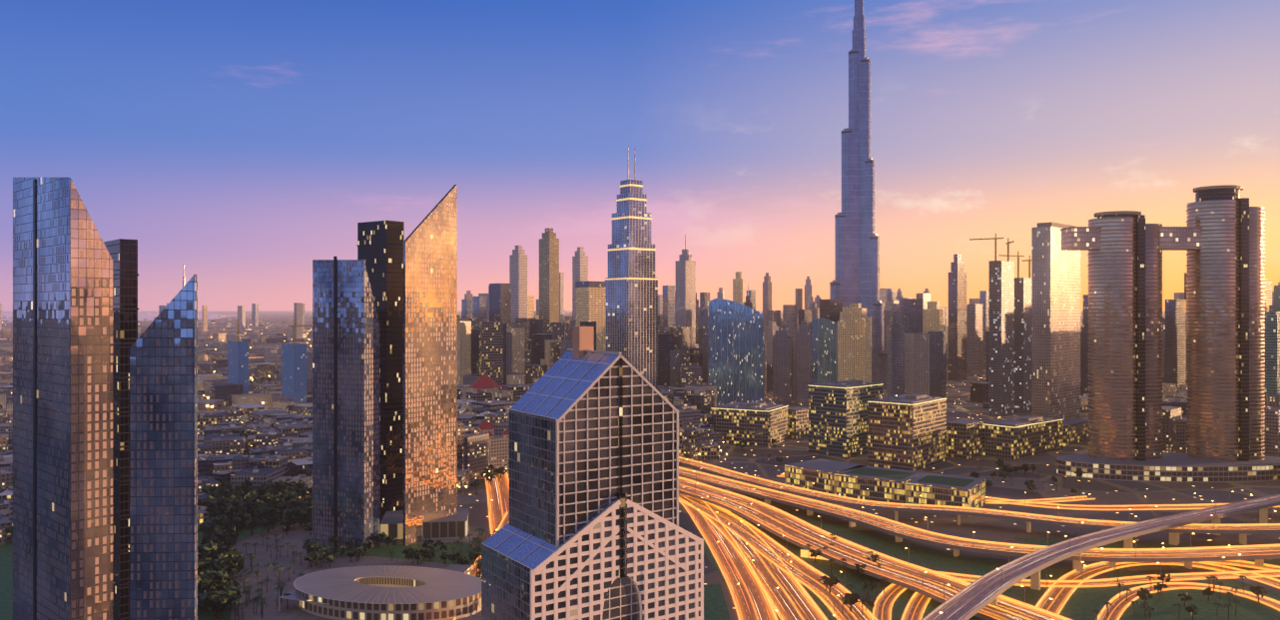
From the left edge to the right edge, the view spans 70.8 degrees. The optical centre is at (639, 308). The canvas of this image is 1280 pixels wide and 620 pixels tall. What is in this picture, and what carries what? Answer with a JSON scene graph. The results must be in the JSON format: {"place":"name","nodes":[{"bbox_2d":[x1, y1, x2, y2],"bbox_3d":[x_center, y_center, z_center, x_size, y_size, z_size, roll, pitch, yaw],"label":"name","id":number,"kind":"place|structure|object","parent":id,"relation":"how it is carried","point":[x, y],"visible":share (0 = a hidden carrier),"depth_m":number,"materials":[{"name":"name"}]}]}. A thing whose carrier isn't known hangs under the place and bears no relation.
{"place":"outdoors","nodes":[
{"label":"outdoors","id":0,"kind":"place"},
{"bbox_2d":[1,313,237,323],"bbox_3d":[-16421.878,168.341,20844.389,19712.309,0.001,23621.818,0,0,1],"label":"creek water","id":1,"kind":"structure","parent":0,"point":[141,317],"depth_m":17738.35,"materials":[{"name":"blue liquid"}]},
{"bbox_2d":[452,511,509,619],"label":"highway","id":2,"kind":"structure","parent":0,"point":[504,520],"depth_m":694.83,"materials":[{"name":"orange asphalt"}]},
{"bbox_2d":[0,310,1279,619],"bbox_3d":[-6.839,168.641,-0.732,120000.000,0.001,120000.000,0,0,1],"label":"ground","id":3,"kind":"structure","parent":0,"point":[960,404],"depth_m":823.57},
{"bbox_2d":[12,177,197,619],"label":"tower group","id":4,"kind":"object","parent":3,"relation":"on","point":[105,462],"visible":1,"depth_m":338.28,"materials":[{"name":"blue glass"}]},
{"bbox_2d":[227,319,248,393],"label":"building","id":5,"kind":"structure","parent":3,"relation":"on","point":[238,361],"depth_m":1587.36,"materials":[{"name":"blue glass"}]},
{"bbox_2d":[0,317,507,619],"bbox_3d":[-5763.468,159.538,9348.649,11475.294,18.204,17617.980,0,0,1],"label":"trees","id":6,"kind":"object","parent":3,"relation":"on","point":[219,559],"visible":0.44,"depth_m":619.91,"materials":[{"name":"green plant"}]},
{"bbox_2d":[264,349,277,370],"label":"building","id":7,"kind":"structure","parent":3,"relation":"on","point":[271,355],"depth_m":2396.26,"materials":[{"name":"grey concrete"}]},
{"bbox_2d":[281,321,312,401],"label":"building","id":8,"kind":"structure","parent":3,"relation":"on","point":[294,370],"depth_m":1526.97,"materials":[{"name":"blue glass"}]},
{"bbox_2d":[306,351,312,378],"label":"grey tower","id":9,"kind":"structure","parent":3,"relation":"on","point":[309,364],"depth_m":1758.24,"materials":[{"name":"grey concrete"}]},
{"bbox_2d":[312,184,468,550],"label":"tower group","id":10,"kind":"object","parent":3,"relation":"on","point":[384,381],"visible":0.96,"depth_m":649.78,"materials":[{"name":"black glass"}]},
{"bbox_2d":[461,299,472,316],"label":"blue tower","id":11,"kind":"structure","parent":3,"relation":"on","point":[466,308],"depth_m":2813.80,"materials":[{"name":"blue glass"}]},
{"bbox_2d":[472,296,486,319],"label":"building","id":12,"kind":"structure","parent":3,"relation":"on","point":[478,307],"depth_m":2312.88,"materials":[{"name":"blue glass"}]},
{"bbox_2d":[462,373,508,400],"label":"red roof building","id":13,"kind":"structure","parent":3,"relation":"on","point":[485,382],"depth_m":1224.71,"materials":[{"name":"grey concrete"}]},
{"bbox_2d":[477,420,509,473],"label":"red roof building","id":14,"kind":"structure","parent":3,"relation":"on","point":[498,451],"depth_m":920.80,"materials":[{"name":"grey concrete"}]},
{"bbox_2d":[485,472,509,536],"bbox_3d":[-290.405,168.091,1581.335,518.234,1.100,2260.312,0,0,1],"label":"road","id":15,"kind":"structure","parent":3,"relation":"on","point":[497,490],"depth_m":792.88,"materials":[{"name":"orange asphalt"}]},
{"bbox_2d":[489,283,511,323],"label":"building","id":16,"kind":"structure","parent":3,"relation":"on","point":[499,302],"depth_m":1913.32,"materials":[{"name":"grey concrete"}]},
{"bbox_2d":[509,245,527,322],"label":"skyscraper","id":17,"kind":"structure","parent":3,"relation":"on","point":[518,270],"depth_m":2112.89,"materials":[{"name":"grey concrete"}]},
{"bbox_2d":[539,227,559,333],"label":"skyscraper","id":18,"kind":"structure","parent":3,"relation":"on","point":[548,277],"depth_m":2013.46,"materials":[{"name":"grey concrete"}]},
{"bbox_2d":[572,246,588,320],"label":"skyscraper","id":19,"kind":"structure","parent":3,"relation":"on","point":[579,266],"depth_m":2213.28,"materials":[{"name":"grey concrete"}]},
{"bbox_2d":[575,281,605,351],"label":"tan tower","id":20,"kind":"structure","parent":3,"relation":"on","point":[590,301],"depth_m":1512.99,"materials":[{"name":"grey concrete"}]},
{"bbox_2d":[481,326,703,619],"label":"skyscraper","id":21,"kind":"structure","parent":3,"relation":"on","point":[591,529],"depth_m":310.12,"materials":[{"name":"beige glass"}]},
{"bbox_2d":[605,147,657,390],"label":"skyscraper","id":22,"kind":"structure","parent":3,"relation":"on","point":[631,308],"depth_m":1233.25,"materials":[{"name":"grey glass"}]},
{"bbox_2d":[0,308,1279,545],"bbox_3d":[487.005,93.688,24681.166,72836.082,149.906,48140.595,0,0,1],"label":"distant city buildings","id":23,"kind":"structure","parent":3,"relation":"on","point":[517,358],"depth_m":1277.51,"materials":[{"name":"grey concrete"}]},
{"bbox_2d":[0,499,1279,619],"bbox_3d":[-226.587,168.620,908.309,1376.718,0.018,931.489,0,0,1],"label":"grass","id":24,"kind":"structure","parent":3,"relation":"on","point":[1081,603],"depth_m":568.04,"materials":[{"name":"green plant"}]},
{"bbox_2d":[201,420,312,531],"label":"park trees","id":25,"kind":"object","parent":24,"relation":"on","point":[268,493],"visible":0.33,"depth_m":754.89,"materials":[{"name":"green plant"}]},
{"bbox_2d":[228,525,498,619],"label":"trees","id":26,"kind":"object","parent":24,"relation":"on","point":[259,596],"depth_m":560.38,"materials":[{"name":"green plant"}]},
{"bbox_2d":[278,564,481,619],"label":"oval pavilion","id":27,"kind":"structure","parent":24,"relation":"on","point":[393,592],"depth_m":498.67,"materials":[{"name":"grey concrete"}]},
{"bbox_2d":[295,531,481,570],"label":"trees","id":28,"kind":"object","parent":24,"relation":"on","point":[426,553],"visible":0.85,"depth_m":603.28,"materials":[{"name":"green plant"}]},
{"bbox_2d":[678,500,777,619],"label":"road","id":29,"kind":"structure","parent":24,"relation":"on","point":[751,600],"depth_m":570.10,"materials":[{"name":"orange asphalt"}]},
{"bbox_2d":[678,493,828,619],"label":"road","id":30,"kind":"structure","parent":24,"relation":"on","point":[790,597],"depth_m":549.46,"materials":[{"name":"orange asphalt"}]},
{"bbox_2d":[678,496,877,619],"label":"road","id":31,"kind":"structure","parent":24,"relation":"on","point":[806,574],"depth_m":595.56,"materials":[{"name":"orange asphalt"}]},
{"bbox_2d":[800,549,828,560],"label":"highway","id":32,"kind":"structure","parent":24,"relation":"on","point":[805,553],"depth_m":608.75,"materials":[{"name":"beige"}]},
{"bbox_2d":[678,476,1071,619],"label":"highway","id":33,"kind":"structure","parent":24,"relation":"on","point":[795,530],"depth_m":591.90,"materials":[{"name":"orange asphalt"}]},
{"bbox_2d":[871,583,907,619],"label":"ramp","id":34,"kind":"structure","parent":24,"relation":"on","point":[883,606],"depth_m":515.85,"materials":[{"name":"asphalt"}]},
{"bbox_2d":[900,592,931,619],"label":"ramp","id":35,"kind":"structure","parent":24,"relation":"on","point":[915,609],"depth_m":507.22,"materials":[{"name":"asphalt"}]},
{"bbox_2d":[1097,582,1279,619],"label":"highway ramp","id":36,"kind":"structure","parent":24,"relation":"on","point":[1121,604],"depth_m":526.13,"materials":[{"name":"asphalt"}]},
{"bbox_2d":[0,271,1279,404],"bbox_3d":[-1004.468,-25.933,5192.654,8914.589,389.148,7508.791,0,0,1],"label":"skyline","id":37,"kind":"structure","parent":3,"relation":"on","point":[916,348],"depth_m":1601.43,"materials":[{"name":"grey concrete"}]},
{"bbox_2d":[662,285,674,327],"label":"building","id":38,"kind":"structure","parent":3,"relation":"on","point":[668,306],"depth_m":2405.21,"materials":[{"name":"grey concrete"}]},
{"bbox_2d":[675,233,695,348],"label":"skyscraper","id":39,"kind":"structure","parent":3,"relation":"on","point":[685,290],"depth_m":1708.63,"materials":[{"name":"grey concrete"}]},
{"bbox_2d":[699,292,709,316],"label":"building","id":40,"kind":"structure","parent":3,"relation":"on","point":[703,300],"depth_m":2603.64,"materials":[{"name":"grey concrete"}]},
{"bbox_2d":[707,298,763,406],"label":"glass office tower","id":41,"kind":"structure","parent":3,"relation":"on","point":[735,351],"depth_m":1497.50,"materials":[{"name":"blue glass"}]},
{"bbox_2d":[710,401,788,447],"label":"building","id":42,"kind":"structure","parent":3,"relation":"on","point":[761,424],"depth_m":1113.72,"materials":[{"name":"grey concrete"}]},
{"bbox_2d":[746,290,755,309],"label":"building","id":43,"kind":"structure","parent":3,"relation":"on","point":[752,294],"depth_m":2502.49,"materials":[{"name":"grey concrete"}]},
{"bbox_2d":[767,310,780,326],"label":"grey tower","id":44,"kind":"structure","parent":3,"relation":"on","point":[776,315],"depth_m":2305.47,"materials":[{"name":"grey concrete"}]},
{"bbox_2d":[283,407,1276,619],"bbox_3d":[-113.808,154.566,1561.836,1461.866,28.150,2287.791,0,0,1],"label":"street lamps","id":45,"kind":"object","parent":3,"relation":"on","point":[926,517],"visible":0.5,"depth_m":600.47,"materials":[{"name":"yellow"}]},
{"bbox_2d":[782,304,796,327],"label":"building","id":46,"kind":"structure","parent":3,"relation":"on","point":[789,313],"depth_m":2405.08,"materials":[{"name":"grey concrete"}]},
{"bbox_2d":[787,406,808,439],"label":"building","id":47,"kind":"structure","parent":3,"relation":"on","point":[798,422],"depth_m":1164.61,"materials":[{"name":"grey concrete"}]},
{"bbox_2d":[798,309,811,324],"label":"building","id":48,"kind":"structure","parent":3,"relation":"on","point":[805,315],"depth_m":2304.76,"materials":[{"name":"grey concrete"}]},
{"bbox_2d":[808,379,883,458],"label":"office building","id":49,"kind":"structure","parent":3,"relation":"on","point":[838,418],"depth_m":1030.18,"materials":[{"name":"grey glass"}]},
{"bbox_2d":[829,0,886,389],"bbox_3d":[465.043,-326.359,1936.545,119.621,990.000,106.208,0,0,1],"label":"skyscraper","id":50,"kind":"structure","parent":3,"relation":"on","point":[857,260],"depth_m":1913.60,"materials":[{"name":"blue glass"}]},
{"bbox_2d":[784,458,985,516],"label":"office podium row","id":51,"kind":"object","parent":3,"relation":"on","point":[853,480],"visible":0.88,"depth_m":779.74,"materials":[{"name":"grey concrete"}]},
{"bbox_2d":[883,310,891,350],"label":"grey tower","id":52,"kind":"structure","parent":3,"relation":"on","point":[887,314],"depth_m":2201.16,"materials":[{"name":"grey concrete"}]},
{"bbox_2d":[885,300,898,310],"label":"building","id":53,"kind":"structure","parent":3,"relation":"on","point":[889,305],"depth_m":2401.97,"materials":[{"name":"grey concrete"}]},
{"bbox_2d":[899,297,915,299],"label":"blue tower","id":54,"kind":"structure","parent":3,"relation":"on","point":[907,298],"depth_m":2302.30,"materials":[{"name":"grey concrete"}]},
{"bbox_2d":[868,394,946,471],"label":"office building","id":55,"kind":"structure","parent":3,"relation":"on","point":[907,431],"depth_m":945.05,"materials":[{"name":"grey concrete"}]},
{"bbox_2d":[916,293,931,309],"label":"building","id":56,"kind":"structure","parent":3,"relation":"on","point":[926,298],"depth_m":2201.68,"materials":[{"name":"grey concrete"}]},
{"bbox_2d":[939,306,947,383],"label":"building","id":57,"kind":"structure","parent":3,"relation":"on","point":[946,317],"depth_m":2019.81,"materials":[{"name":"grey concrete"}]},
{"bbox_2d":[948,254,966,381],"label":"dark tower","id":58,"kind":"structure","parent":3,"relation":"on","point":[957,322],"depth_m":2102.76,"materials":[{"name":"grey concrete"}]},
{"bbox_2d":[946,419,984,460],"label":"building","id":59,"kind":"structure","parent":3,"relation":"on","point":[964,439],"depth_m":1010.69,"materials":[{"name":"grey concrete"}]},
{"bbox_2d":[967,304,982,340],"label":"skyscraper","id":60,"kind":"structure","parent":3,"relation":"on","point":[974,320],"depth_m":2299.55,"materials":[{"name":"grey glass"}]},
{"bbox_2d":[678,466,1279,569],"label":"flyover","id":61,"kind":"object","parent":3,"relation":"on","point":[1187,556],"visible":0.73,"depth_m":607.95,"materials":[{"name":"orange"}]},
{"bbox_2d":[678,456,1279,545],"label":"flyover","id":62,"kind":"object","parent":3,"relation":"on","point":[1243,531],"visible":0.75,"depth_m":698.57,"materials":[{"name":"orange concrete"}]},
{"bbox_2d":[979,290,988,366],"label":"skyscraper","id":63,"kind":"structure","parent":3,"relation":"on","point":[983,298],"depth_m":2493.41,"materials":[{"name":"grey glass"}]},
{"bbox_2d":[969,233,1014,417],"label":"construction tower","id":64,"kind":"structure","parent":3,"relation":"on","point":[1000,338],"depth_m":1404.01,"materials":[{"name":"grey glass"}]},
{"bbox_2d":[734,438,1267,619],"bbox_3d":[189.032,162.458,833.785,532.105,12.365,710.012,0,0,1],"label":"trees","id":65,"kind":"object","parent":3,"relation":"on","point":[851,599],"visible":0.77,"depth_m":530.37,"materials":[{"name":"green plant"}]},
{"bbox_2d":[998,250,1031,413],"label":"construction tower","id":66,"kind":"structure","parent":3,"relation":"on","point":[1022,344],"depth_m":1449.25,"materials":[{"name":"grey concrete"}]},
{"bbox_2d":[982,415,1062,460],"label":"building","id":67,"kind":"structure","parent":3,"relation":"on","point":[1015,438],"depth_m":1023.52,"materials":[{"name":"grey concrete"}]},
{"bbox_2d":[1031,222,1080,420],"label":"skyscraper","id":68,"kind":"structure","parent":3,"relation":"on","point":[1055,330],"depth_m":1138.48,"materials":[{"name":"grey glass"}]},
{"bbox_2d":[1062,417,1088,447],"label":"building","id":69,"kind":"structure","parent":3,"relation":"on","point":[1074,431],"depth_m":1120.90,"materials":[{"name":"grey concrete"}]},
{"bbox_2d":[1083,294,1088,331],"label":"dark tower","id":70,"kind":"structure","parent":3,"relation":"on","point":[1085,313],"depth_m":1693.56,"materials":[{"name":"grey glass"}]},
{"bbox_2d":[921,494,1279,619],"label":"elevated road","id":71,"kind":"structure","parent":3,"relation":"on","point":[970,600],"depth_m":565.49,"materials":[{"name":"grey concrete"}]},
{"bbox_2d":[937,570,1279,587],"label":"highway","id":72,"kind":"structure","parent":3,"relation":"on","point":[1128,580],"depth_m":560.21,"materials":[{"name":"asphalt"}]},
{"bbox_2d":[985,496,1279,510],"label":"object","id":73,"kind":"structure","parent":3,"relation":"on","point":[1128,507],"depth_m":764.96,"materials":[{"name":"orange asphalt"}]},
{"bbox_2d":[1035,561,1279,614],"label":"highway ramp","id":74,"kind":"structure","parent":3,"relation":"on","point":[1060,596],"depth_m":563.57,"materials":[{"name":"asphalt"}]},
{"bbox_2d":[1165,299,1187,389],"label":"skyscraper","id":75,"kind":"structure","parent":3,"relation":"on","point":[1175,341],"depth_m":1499.51,"materials":[{"name":"grey concrete"}]},
{"bbox_2d":[1184,272,1187,299],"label":"dark tower","id":76,"kind":"structure","parent":3,"relation":"on","point":[1185,286],"depth_m":1693.95,"materials":[{"name":"grey concrete"}]},
{"bbox_2d":[1105,560,1279,572],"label":"road","id":77,"kind":"structure","parent":3,"relation":"on","point":[1249,564],"depth_m":592.11,"materials":[{"name":"orange asphalt"}]},
{"bbox_2d":[1265,279,1272,312],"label":"skyscraper","id":78,"kind":"structure","parent":3,"relation":"on","point":[1268,293],"depth_m":2041.68,"materials":[{"name":"grey concrete"}]},
{"bbox_2d":[1265,311,1279,405],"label":"skyscraper","id":79,"kind":"structure","parent":3,"relation":"on","point":[1272,351],"depth_m":1195.52,"materials":[{"name":"grey glass"}]},
{"bbox_2d":[1274,285,1279,311],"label":"skyscraper","id":80,"kind":"structure","parent":3,"relation":"on","point":[1276,298],"depth_m":1593.57,"materials":[{"name":"grey concrete"}]},
{"bbox_2d":[766,362,772,391],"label":"dark tower","id":81,"kind":"structure","parent":0,"point":[769,376],"depth_m":1835.26,"materials":[{"name":"grey concrete"}]},
{"bbox_2d":[808,317,837,384],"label":"skyscraper","id":82,"kind":"structure","parent":0,"point":[823,330],"depth_m":1645.66,"materials":[{"name":"blue glass"}]},
{"bbox_2d":[776,473,1095,504],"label":"ramp","id":83,"kind":"structure","parent":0,"point":[1060,499],"depth_m":788.82,"materials":[{"name":"orange asphalt"}]},
{"bbox_2d":[1056,184,1279,482],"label":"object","id":84,"kind":"structure","parent":0,"point":[1220,238],"depth_m":904.45,"materials":[{"name":"glass"}]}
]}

